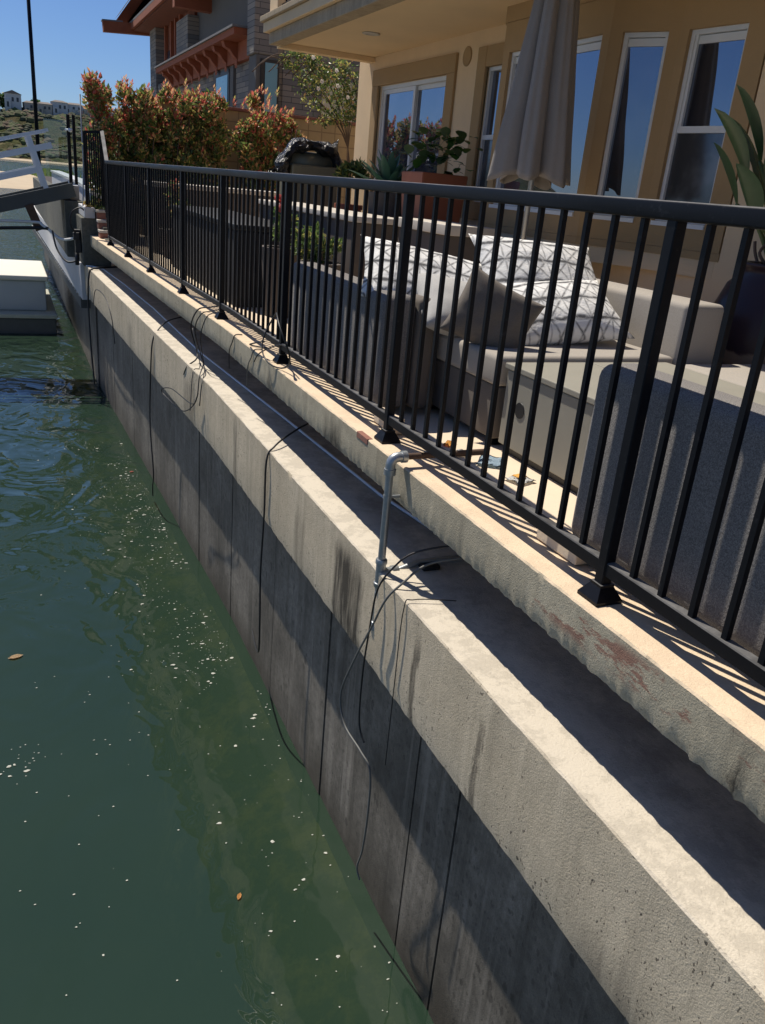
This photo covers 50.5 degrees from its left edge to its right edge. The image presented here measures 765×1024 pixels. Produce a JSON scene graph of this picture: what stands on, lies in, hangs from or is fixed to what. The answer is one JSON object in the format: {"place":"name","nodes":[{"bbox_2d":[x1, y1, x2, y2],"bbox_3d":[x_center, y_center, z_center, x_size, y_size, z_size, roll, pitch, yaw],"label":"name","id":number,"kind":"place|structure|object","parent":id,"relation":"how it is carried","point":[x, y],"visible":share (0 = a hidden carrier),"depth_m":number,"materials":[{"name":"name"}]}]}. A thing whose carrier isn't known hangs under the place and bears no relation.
{"place":"outdoors","nodes":[
{"label":"outdoors","id":0,"kind":"place"},
{"bbox_2d":[0,171,37,188],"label":"sand spit","id":1,"kind":"structure","parent":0,"point":[23,182],"depth_m":96.29,"materials":[{"name":"beige sand"}]},
{"bbox_2d":[31,168,80,177],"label":"shore scrub","id":2,"kind":"object","parent":1,"relation":"on","point":[46,172],"visible":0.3,"depth_m":130.45,"materials":[{"name":"green plant"}]},
{"bbox_2d":[0,157,82,165],"bbox_3d":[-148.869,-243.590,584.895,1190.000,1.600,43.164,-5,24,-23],"label":"shore","id":3,"kind":"structure","parent":0,"point":[41,161],"depth_m":550.43,"materials":[{"name":"beige sand"}]},
{"bbox_2d":[45,176,51,182],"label":"ground","id":4,"kind":"structure","parent":0,"point":[48,178],"depth_m":46.10,"materials":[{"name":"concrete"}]},
{"bbox_2d":[50,170,98,200],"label":"white parapet","id":5,"kind":"structure","parent":4,"relation":"on","point":[59,176],"depth_m":26.69,"materials":[{"name":"paint"}]},
{"bbox_2d":[101,0,359,122],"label":"house","id":6,"kind":"structure","parent":4,"relation":"on","point":[225,46],"depth_m":18.13,"materials":[{"name":"grey paint"}]},
{"bbox_2d":[213,65,235,106],"bbox_3d":[-3.564,-9.350,18.179,0.085,1.480,1.900,-5,24,-23],"label":"window","id":7,"kind":"structure","parent":6,"relation":"in","point":[226,80],"depth_m":17.69,"materials":[{"name":"glass"}]},
{"bbox_2d":[260,58,279,112],"bbox_3d":[-2.172,-8.077,15.579,0.360,1.080,0.050,-5,24,-23],"label":"window","id":8,"kind":"structure","parent":6,"relation":"in","point":[270,80],"depth_m":15.51,"materials":[{"name":"blue glass"}]},
{"bbox_2d":[320,79,354,121],"bbox_3d":[-0.903,-8.028,16.266,0.700,1.100,0.038,-5,24,-23],"label":"tree","id":9,"kind":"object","parent":6,"relation":"in","point":[327,105],"depth_m":16.15,"materials":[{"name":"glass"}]},
{"bbox_2d":[138,98,355,230],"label":"block wall","id":10,"kind":"structure","parent":4,"relation":"on","point":[332,134],"depth_m":13.64,"materials":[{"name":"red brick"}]},
{"bbox_2d":[252,50,358,175],"bbox_3d":[-1.151,-5.809,13.072,2.065,2.981,0.707,-5,24,-23],"label":"tree","id":11,"kind":"object","parent":4,"relation":"on","point":[310,61],"visible":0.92,"depth_m":12.82,"materials":[{"name":"green plant"}]},
{"bbox_2d":[84,265,764,1023],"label":"seawall","id":12,"kind":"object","parent":4,"relation":"on","point":[556,833],"visible":0.76,"depth_m":3.23,"materials":[{"name":"concrete"}]},
{"bbox_2d":[87,266,117,383],"bbox_3d":[-4.322,-2.895,12.545,0.203,1.763,0.571,18,25,30],"label":"cable","id":13,"kind":"object","parent":12,"relation":"hanging from","point":[89,314],"visible":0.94,"depth_m":12.36,"materials":[{"name":"black rubber"}]},
{"bbox_2d":[93,289,114,343],"bbox_3d":[-3.832,-2.764,11.020,0.071,0.530,2.208,-5,24,-25],"label":"cable","id":14,"kind":"object","parent":12,"relation":"attached to","point":[109,310],"visible":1,"depth_m":10.24,"materials":[{"name":"black rubber"}]},
{"bbox_2d":[149,317,181,495],"bbox_3d":[-2.331,-1.141,8.877,0.249,1.971,1.122,8,22,8],"label":"cable","id":15,"kind":"object","parent":12,"relation":"hanging from","point":[150,398],"visible":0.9,"depth_m":8.44,"materials":[{"name":"black rubber"}]},
{"bbox_2d":[86,265,428,528],"bbox_3d":[-2.015,-1.800,8.072,0.210,0.019,10.877,-6,24,-27],"label":"water pipe","id":16,"kind":"object","parent":12,"relation":"on","point":[322,448],"visible":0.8,"depth_m":5.32,"materials":[{"name":"white plastic"}]},
{"bbox_2d":[252,423,308,652],"bbox_3d":[-0.726,0.172,5.499,0.372,1.611,0.856,14,23,20],"label":"cable","id":17,"kind":"object","parent":12,"relation":"hanging from","point":[271,449],"visible":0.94,"depth_m":5.06,"materials":[{"name":"black rubber"}]},
{"bbox_2d":[339,557,463,879],"bbox_3d":[0.105,1.003,3.709,0.644,1.868,0.301,6,22,1],"label":"cable","id":18,"kind":"object","parent":12,"relation":"attached to","point":[375,619],"visible":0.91,"depth_m":3.66,"materials":[{"name":"black rubber"}]},
{"bbox_2d":[358,545,449,742],"bbox_3d":[0.209,0.574,3.564,0.559,1.008,0.157,-3,23,-20],"label":"cable","id":19,"kind":"object","parent":12,"relation":"hanging from","point":[398,562],"visible":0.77,"depth_m":3.44,"materials":[{"name":"black rubber"}]},
{"bbox_2d":[385,599,455,764],"bbox_3d":[0.151,0.722,3.346,0.213,0.820,0.024,4,22,-3],"label":"cable","id":20,"kind":"object","parent":12,"relation":"hanging from","point":[397,659],"visible":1,"depth_m":3.28,"materials":[{"name":"black rubber"}]},
{"bbox_2d":[371,449,483,630],"bbox_3d":[0.251,0.122,3.487,0.580,0.814,0.086,-5,24,-23],"label":"standpipe","id":21,"kind":"object","parent":12,"relation":"on","point":[393,459],"visible":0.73,"depth_m":3.37,"materials":[{"name":"metal"}]},
{"bbox_2d":[260,0,764,302],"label":"house","id":22,"kind":"structure","parent":4,"relation":"on","point":[657,82],"depth_m":5.68,"materials":[{"name":"beige paint"}]},
{"bbox_2d":[374,75,446,193],"bbox_3d":[0.289,-3.651,9.138,0.170,2.136,1.730,-5,24,-23],"label":"sliding door","id":23,"kind":"structure","parent":22,"relation":"in","point":[406,107],"depth_m":8.93,"materials":[{"name":"blue glass"}]},
{"bbox_2d":[474,65,501,201],"bbox_3d":[1.019,-3.443,7.437,0.060,1.140,0.340,-5,24,-23],"label":"window","id":24,"kind":"structure","parent":22,"relation":"in","point":[494,72],"depth_m":7.48,"materials":[{"name":"glass"}]},
{"bbox_2d":[489,35,602,216],"bbox_3d":[1.229,-2.899,6.175,0.102,1.160,1.190,-5,24,-23],"label":"window","id":25,"kind":"structure","parent":22,"relation":"in","point":[588,49],"depth_m":5.83,"materials":[{"name":"white glass"}]},
{"bbox_2d":[592,32,668,222],"bbox_3d":[1.680,-2.587,5.498,0.305,1.160,0.102,19,25,31],"label":"window","id":26,"kind":"structure","parent":22,"relation":"in","point":[643,53],"depth_m":5.48,"materials":[{"name":"glass"}]},
{"bbox_2d":[650,23,748,229],"bbox_3d":[2.022,-2.418,5.152,0.102,1.160,0.430,-9,26,-31],"label":"window","id":27,"kind":"structure","parent":22,"relation":"in","point":[715,54],"depth_m":5.15,"materials":[{"name":"glass"}]},
{"bbox_2d":[0,116,135,163],"bbox_3d":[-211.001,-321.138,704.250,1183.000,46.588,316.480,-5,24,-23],"label":"hillside","id":28,"kind":"structure","parent":0,"point":[54,131],"depth_m":617.77,"materials":[{"name":"green plant"}]},
{"bbox_2d":[0,92,4,107],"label":"ridge tree","id":29,"kind":"object","parent":28,"relation":"on","point":[2,101],"visible":0.36,"depth_m":668.19,"materials":[{"name":"green plant"}]},
{"bbox_2d":[3,90,21,110],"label":"hillside house","id":30,"kind":"structure","parent":28,"relation":"on","point":[12,99],"depth_m":655.96,"materials":[{"name":"white paint"}]},
{"bbox_2d":[22,101,37,110],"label":"hillside house","id":31,"kind":"structure","parent":28,"relation":"on","point":[27,105],"depth_m":664.84,"materials":[{"name":"white paint"}]},
{"bbox_2d":[37,102,52,114],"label":"hillside house","id":32,"kind":"structure","parent":28,"relation":"on","point":[45,108],"depth_m":665.16,"materials":[{"name":"white paint"}]},
{"bbox_2d":[50,100,67,114],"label":"hillside house","id":33,"kind":"structure","parent":28,"relation":"on","point":[59,107],"depth_m":670.96,"materials":[{"name":"white paint"}]},
{"bbox_2d":[0,107,121,163],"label":"hillside scrub","id":34,"kind":"object","parent":28,"relation":"on","point":[59,151],"visible":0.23,"depth_m":608.10,"materials":[{"name":"green plant"}]},
{"bbox_2d":[68,103,83,114],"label":"hillside house","id":35,"kind":"structure","parent":28,"relation":"on","point":[74,108],"depth_m":678.59,"materials":[{"name":"white paint"}]},
{"bbox_2d":[83,109,94,117],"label":"hillside house","id":36,"kind":"structure","parent":28,"relation":"on","point":[85,112],"depth_m":677.68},
{"bbox_2d":[0,0,150,110],"label":"sky","id":37,"kind":"structure","parent":0,"point":[69,38],"materials":[{"name":"blue"}]},
{"bbox_2d":[162,180,178,256],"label":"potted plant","id":38,"kind":"object","parent":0,"point":[171,218],"visible":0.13,"depth_m":10.06,"materials":[{"name":"green plant"}]},
{"bbox_2d":[166,198,190,260],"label":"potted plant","id":39,"kind":"object","parent":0,"point":[171,233],"visible":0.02,"depth_m":9.39,"materials":[{"name":"green plant"}]},
{"bbox_2d":[0,159,433,1023],"bbox_3d":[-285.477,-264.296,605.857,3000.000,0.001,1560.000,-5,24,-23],"label":"water","id":40,"kind":"structure","parent":0,"point":[136,887],"depth_m":4.94,"materials":[{"name":"green liquid"}]},
{"bbox_2d":[8,654,21,658],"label":"floating leaf","id":41,"kind":"object","parent":40,"relation":"on","point":[15,656],"visible":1,"depth_m":6.03,"materials":[{"name":"beige plant"}]},
{"bbox_2d":[0,289,57,333],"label":"floating dock","id":42,"kind":"object","parent":40,"relation":"on","point":[27,322],"visible":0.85,"depth_m":17.01,"materials":[{"name":"grey concrete"}]},
{"bbox_2d":[0,259,47,310],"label":"dock box","id":43,"kind":"object","parent":42,"relation":"on","point":[22,285],"visible":1,"depth_m":17.14,"materials":[{"name":"white plastic"}]},
{"bbox_2d":[26,0,40,163],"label":"mast","id":44,"kind":"object","parent":40,"relation":"on","point":[35,109],"visible":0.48,"depth_m":58.41,"materials":[{"name":"black metal"}]},
{"bbox_2d":[32,205,113,385],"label":"neighbour seawall","id":45,"kind":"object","parent":40,"relation":"in","point":[69,279],"visible":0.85,"depth_m":15.72,"materials":[{"name":"white paint"}]},
{"bbox_2d":[33,177,110,266],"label":"stepped wall","id":46,"kind":"structure","parent":45,"relation":"on","point":[55,215],"depth_m":13.16,"materials":[{"name":"white paint"}]},
{"bbox_2d":[0,219,73,240],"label":"water hose","id":47,"kind":"object","parent":46,"relation":"attached to","point":[35,222],"visible":0.77,"depth_m":12.98,"materials":[{"name":"white plastic"}]},
{"bbox_2d":[52,207,83,264],"bbox_3d":[-4.868,-4.280,12.514,0.693,0.852,0.238,16,24,25],"label":"power pedestal","id":48,"kind":"object","parent":46,"relation":"attached to","point":[77,239],"visible":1,"depth_m":12.48,"materials":[{"name":"black plastic"}]},
{"bbox_2d":[70,185,79,199],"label":"wall pillar","id":49,"kind":"structure","parent":46,"relation":"on","point":[76,189],"depth_m":13.48,"materials":[{"name":"white paint"}]},
{"bbox_2d":[0,128,75,230],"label":"gangway","id":50,"kind":"object","parent":49,"relation":"on","point":[29,199],"visible":0.99,"depth_m":12.93,"materials":[{"name":"metal"}]},
{"bbox_2d":[0,226,48,229],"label":"power line","id":51,"kind":"object","parent":50,"relation":"attached to","point":[21,227],"visible":1,"depth_m":12.99,"materials":[{"name":"black rubber"}]},
{"bbox_2d":[65,114,77,184],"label":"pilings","id":52,"kind":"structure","parent":50,"relation":"attached to","point":[68,129],"depth_m":13.80,"materials":[{"name":"black paint"}]},
{"bbox_2d":[79,94,83,205],"bbox_3d":[-4.591,-5.073,12.430,0.032,2.411,0.344,-1,22,-15],"label":"conduit","id":53,"kind":"object","parent":46,"relation":"attached to","point":[82,151],"visible":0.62,"depth_m":12.43,"materials":[{"name":"metal"}]},
{"bbox_2d":[83,201,93,206],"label":"wall weed","id":54,"kind":"object","parent":46,"relation":"on","point":[85,204],"depth_m":12.24,"materials":[{"name":"green plant"}]},
{"bbox_2d":[0,443,396,1011],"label":"foam flecks","id":55,"kind":"object","parent":40,"relation":"on","point":[303,879],"visible":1,"depth_m":5.80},
{"bbox_2d":[138,237,576,528],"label":"patio","id":56,"kind":"structure","parent":0,"point":[552,498],"depth_m":3.46,"materials":[{"name":"beige concrete"}]},
{"bbox_2d":[80,67,138,217],"bbox_3d":[-4.101,-5.400,12.293,0.892,2.297,0.858,-5,24,-23],"label":"photinia bush","id":57,"kind":"object","parent":56,"relation":"on","point":[98,94],"visible":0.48,"depth_m":11.97,"materials":[{"name":"green plant"}]},
{"bbox_2d":[115,76,170,229],"bbox_3d":[-3.672,-5.406,12.487,0.965,2.239,0.807,-5,24,-23],"label":"photinia bush","id":58,"kind":"object","parent":56,"relation":"on","point":[148,145],"visible":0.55,"depth_m":12.23,"materials":[{"name":"green plant"}]},
{"bbox_2d":[152,78,205,184],"bbox_3d":[-3.217,-5.483,12.654,0.911,2.335,0.820,-5,24,-23],"label":"photinia bush","id":59,"kind":"object","parent":56,"relation":"on","point":[177,118],"visible":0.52,"depth_m":12.39,"materials":[{"name":"green plant"}]},
{"bbox_2d":[186,84,230,186],"bbox_3d":[-2.775,-5.522,12.898,0.804,2.304,0.802,-5,24,-23],"label":"photinia bush","id":60,"kind":"object","parent":56,"relation":"on","point":[205,119],"visible":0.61,"depth_m":12.62,"materials":[{"name":"green plant"}]},
{"bbox_2d":[147,182,275,232],"bbox_3d":[-2.155,-3.953,11.049,2.010,0.866,0.660,-5,24,-23],"label":"counter","id":61,"kind":"object","parent":56,"relation":"on","point":[217,200],"depth_m":10.63,"materials":[{"name":"stone"}]},
{"bbox_2d":[173,205,304,307],"bbox_3d":[-1.550,-2.619,8.114,0.620,0.666,3.040,-5,24,-23],"label":"storage bench","id":62,"kind":"object","parent":56,"relation":"on","point":[228,252],"visible":0.08,"depth_m":6.97,"materials":[{"name":"black wicker"}]},
{"bbox_2d":[227,84,281,190],"bbox_3d":[-2.098,-5.610,13.146,0.864,2.399,0.683,-5,24,-23],"label":"photinia bush","id":63,"kind":"object","parent":56,"relation":"on","point":[256,127],"visible":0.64,"depth_m":12.92,"materials":[{"name":"green plant"}]},
{"bbox_2d":[262,194,298,317],"bbox_3d":[-0.814,-2.033,6.458,0.330,0.929,0.330,-5,24,-23],"label":"potted plant","id":64,"kind":"object","parent":56,"relation":"on","point":[295,256],"visible":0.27,"depth_m":6.38,"materials":[{"name":"green plant"}]},
{"bbox_2d":[260,99,308,191],"bbox_3d":[-1.646,-5.568,13.406,0.777,2.208,0.740,-5,24,-23],"label":"photinia bush","id":65,"kind":"object","parent":56,"relation":"on","point":[286,131],"visible":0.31,"depth_m":13.07,"materials":[{"name":"green plant"}]},
{"bbox_2d":[274,137,342,207],"bbox_3d":[-0.947,-3.755,9.924,0.891,1.536,0.593,-5,24,-23],"label":"barbecue","id":66,"kind":"object","parent":56,"relation":"on","point":[295,156],"visible":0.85,"depth_m":9.60,"materials":[{"name":"black metal"}]},
{"bbox_2d":[268,166,289,181],"bbox_3d":[-1.222,-3.961,9.481,0.402,0.224,0.163,-5,24,-23],"label":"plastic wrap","id":67,"kind":"object","parent":66,"relation":"attached to","point":[274,170],"visible":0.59,"depth_m":9.46,"materials":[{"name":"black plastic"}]},
{"bbox_2d":[290,221,342,270],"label":"potted plant","id":68,"kind":"object","parent":56,"relation":"on","point":[338,268],"visible":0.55,"depth_m":5.69,"materials":[{"name":"green plant"}]},
{"bbox_2d":[259,199,398,278],"bbox_3d":[-0.620,-2.579,8.034,0.510,0.811,2.980,-5,24,-23],"label":"planter box","id":69,"kind":"object","parent":56,"relation":"on","point":[389,230],"visible":0.13,"depth_m":6.79,"materials":[{"name":"stone"}]},
{"bbox_2d":[332,157,370,211],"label":"potted plant","id":70,"kind":"object","parent":56,"relation":"on","point":[345,168],"visible":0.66,"depth_m":9.17,"materials":[{"name":"green plant"}]},
{"bbox_2d":[290,261,433,407],"bbox_3d":[0.122,-1.044,4.645,0.920,0.565,1.480,-5,24,-23],"label":"sofa","id":71,"kind":"object","parent":56,"relation":"on","point":[426,361],"visible":0.42,"depth_m":4.03,"materials":[{"name":"grey fabric"}]},
{"bbox_2d":[350,151,414,217],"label":"agave","id":72,"kind":"object","parent":56,"relation":"on","point":[390,170],"visible":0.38,"depth_m":7.74,"materials":[{"name":"green plant"}]},
{"bbox_2d":[90,235,764,822],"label":"patio edge","id":73,"kind":"object","parent":56,"relation":"attached to","point":[700,703],"visible":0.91,"depth_m":2.48,"materials":[{"name":"concrete"}]},
{"bbox_2d":[229,334,241,368],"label":"cable","id":74,"kind":"object","parent":73,"relation":"hanging from","point":[230,347],"visible":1,"depth_m":5.77,"materials":[{"name":"black rubber"}]},
{"bbox_2d":[247,349,260,385],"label":"cable","id":75,"kind":"object","parent":73,"relation":"hanging from","point":[248,364],"visible":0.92,"depth_m":5.33,"materials":[{"name":"black rubber"}]},
{"bbox_2d":[357,431,371,444],"bbox_3d":[-0.081,-0.336,3.678,0.028,0.030,0.130,-5,24,-23],"label":"brick chip","id":76,"kind":"object","parent":73,"relation":"on","point":[362,436],"visible":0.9,"depth_m":3.67,"materials":[{"name":"brick"}]},
{"bbox_2d":[104,160,764,687],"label":"railing","id":77,"kind":"object","parent":73,"relation":"on","point":[148,198],"visible":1,"depth_m":2.79,"materials":[{"name":"black metal"}]},
{"bbox_2d":[82,130,108,234],"bbox_3d":[-3.961,-4.576,11.300,0.277,1.386,0.933,-5,24,-23],"label":"railing","id":78,"kind":"object","parent":77,"relation":"attached to","point":[101,145],"visible":0.97,"depth_m":11.52,"materials":[{"name":"metal"}]},
{"bbox_2d":[161,306,218,411],"bbox_3d":[-1.595,-1.305,6.819,0.270,0.980,1.263,-7,25,-28],"label":"cable bundle","id":79,"kind":"object","parent":77,"relation":"hanging from","point":[195,340],"visible":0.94,"depth_m":6.63,"materials":[{"name":"black rubber"}]},
{"bbox_2d":[249,312,292,368],"bbox_3d":[-0.687,-1.052,4.949,0.110,0.382,0.868,-3,23,-19],"label":"coiled cable","id":80,"kind":"object","parent":77,"relation":"hanging from","point":[266,348],"visible":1,"depth_m":4.87,"materials":[{"name":"black rubber"}]},
{"bbox_2d":[536,518,586,564],"bbox_3d":[0.585,0.092,2.615,0.060,0.070,0.220,-5,24,-23],"label":"spacer block","id":81,"kind":"object","parent":73,"relation":"on","point":[559,548],"depth_m":2.60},
{"bbox_2d":[397,127,482,222],"bbox_3d":[0.418,-2.641,7.384,0.724,1.582,0.851,3,22,-5],"label":"potted plant","id":82,"kind":"object","parent":56,"relation":"on","point":[447,177],"visible":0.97,"depth_m":7.16,"materials":[{"name":"green plant"}]},
{"bbox_2d":[443,440,450,446],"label":"paper litter","id":83,"kind":"object","parent":56,"relation":"on","point":[448,442],"visible":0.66,"depth_m":3.61,"materials":[{"name":"orange paper"}]},
{"bbox_2d":[476,455,500,467],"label":"paper litter","id":84,"kind":"object","parent":56,"relation":"on","point":[495,462],"visible":0.58,"depth_m":3.42,"materials":[{"name":"paper"}]},
{"bbox_2d":[505,474,535,484],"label":"paper litter","id":85,"kind":"object","parent":56,"relation":"on","point":[515,477],"visible":0.69,"depth_m":3.23,"materials":[{"name":"white paper"}]},
{"bbox_2d":[487,0,579,239],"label":"umbrella","id":86,"kind":"object","parent":56,"relation":"on","point":[533,146],"visible":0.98,"depth_m":5.24,"materials":[{"name":"fabric"}]},
{"bbox_2d":[431,278,723,444],"bbox_3d":[0.809,-0.875,4.294,1.230,0.661,1.280,-5,24,-23],"label":"sofa","id":87,"kind":"object","parent":56,"relation":"on","point":[705,332],"visible":0.23,"depth_m":3.87,"materials":[{"name":"beige fabric"}]},
{"bbox_2d":[361,236,481,296],"bbox_3d":[0.269,-1.170,4.135,0.800,0.188,0.460,10,55,-14],"label":"patterned pillow","id":88,"kind":"object","parent":87,"relation":"on","point":[467,265],"visible":0.21,"depth_m":4.05,"materials":[{"name":"white fabric"}]},
{"bbox_2d":[417,273,466,336],"bbox_3d":[0.392,-0.991,3.986,0.500,0.208,0.440,11,47,-20],"label":"plain pillow","id":89,"kind":"object","parent":87,"relation":"on","point":[447,298],"visible":0.25,"depth_m":3.86,"materials":[{"name":"grey fabric"}]},
{"bbox_2d":[440,268,544,347],"bbox_3d":[0.502,-0.889,3.702,0.380,0.320,0.139,27,11,-10],"label":"plain pillow","id":90,"kind":"object","parent":87,"relation":"on","point":[515,318],"visible":0.61,"depth_m":3.65,"materials":[{"name":"beige fabric"}]},
{"bbox_2d":[468,233,595,283],"bbox_3d":[0.818,-1.248,4.216,0.720,0.175,0.440,0,62,-19],"label":"patterned pillow","id":91,"kind":"object","parent":87,"relation":"on","point":[568,261],"visible":0.57,"depth_m":4.14,"materials":[{"name":"white fabric"}]},
{"bbox_2d":[503,280,634,345],"bbox_3d":[0.850,-0.983,3.991,0.700,0.196,0.440,-8,57,-18],"label":"patterned pillow","id":92,"kind":"object","parent":87,"relation":"on","point":[610,323],"visible":0.44,"depth_m":3.91,"materials":[{"name":"white fabric"}]},
{"bbox_2d":[498,362,764,493],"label":"coffee table","id":93,"kind":"object","parent":56,"relation":"on","point":[567,415],"visible":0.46,"depth_m":3.31,"materials":[{"name":"stone"}]},
{"bbox_2d":[572,363,764,656],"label":"sofa","id":94,"kind":"object","parent":56,"relation":"on","point":[748,633],"visible":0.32,"depth_m":2.10,"materials":[{"name":"grey fabric"}]},
{"bbox_2d":[685,364,764,392],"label":"ottoman","id":95,"kind":"object","parent":56,"relation":"on","point":[737,374],"visible":0.05,"depth_m":3.72,"materials":[{"name":"beige fabric"}]},
{"bbox_2d":[712,85,764,363],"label":"potted plant","id":96,"kind":"object","parent":56,"relation":"on","point":[745,327],"visible":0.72,"depth_m":4.02,"materials":[{"name":"green plant"}]},
{"bbox_2d":[374,407,404,433],"bbox_3d":[0.030,-0.428,3.791,0.060,0.070,0.220,-5,24,-23],"label":"spacer block","id":97,"kind":"object","parent":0,"point":[379,421],"depth_m":3.81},
{"bbox_2d":[398,217,494,263],"bbox_3d":[0.429,-1.840,6.391,0.410,0.836,0.920,-5,24,-23],"label":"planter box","id":98,"kind":"object","parent":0,"point":[469,248],"visible":0.24,"depth_m":5.94,"materials":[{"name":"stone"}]}
]}

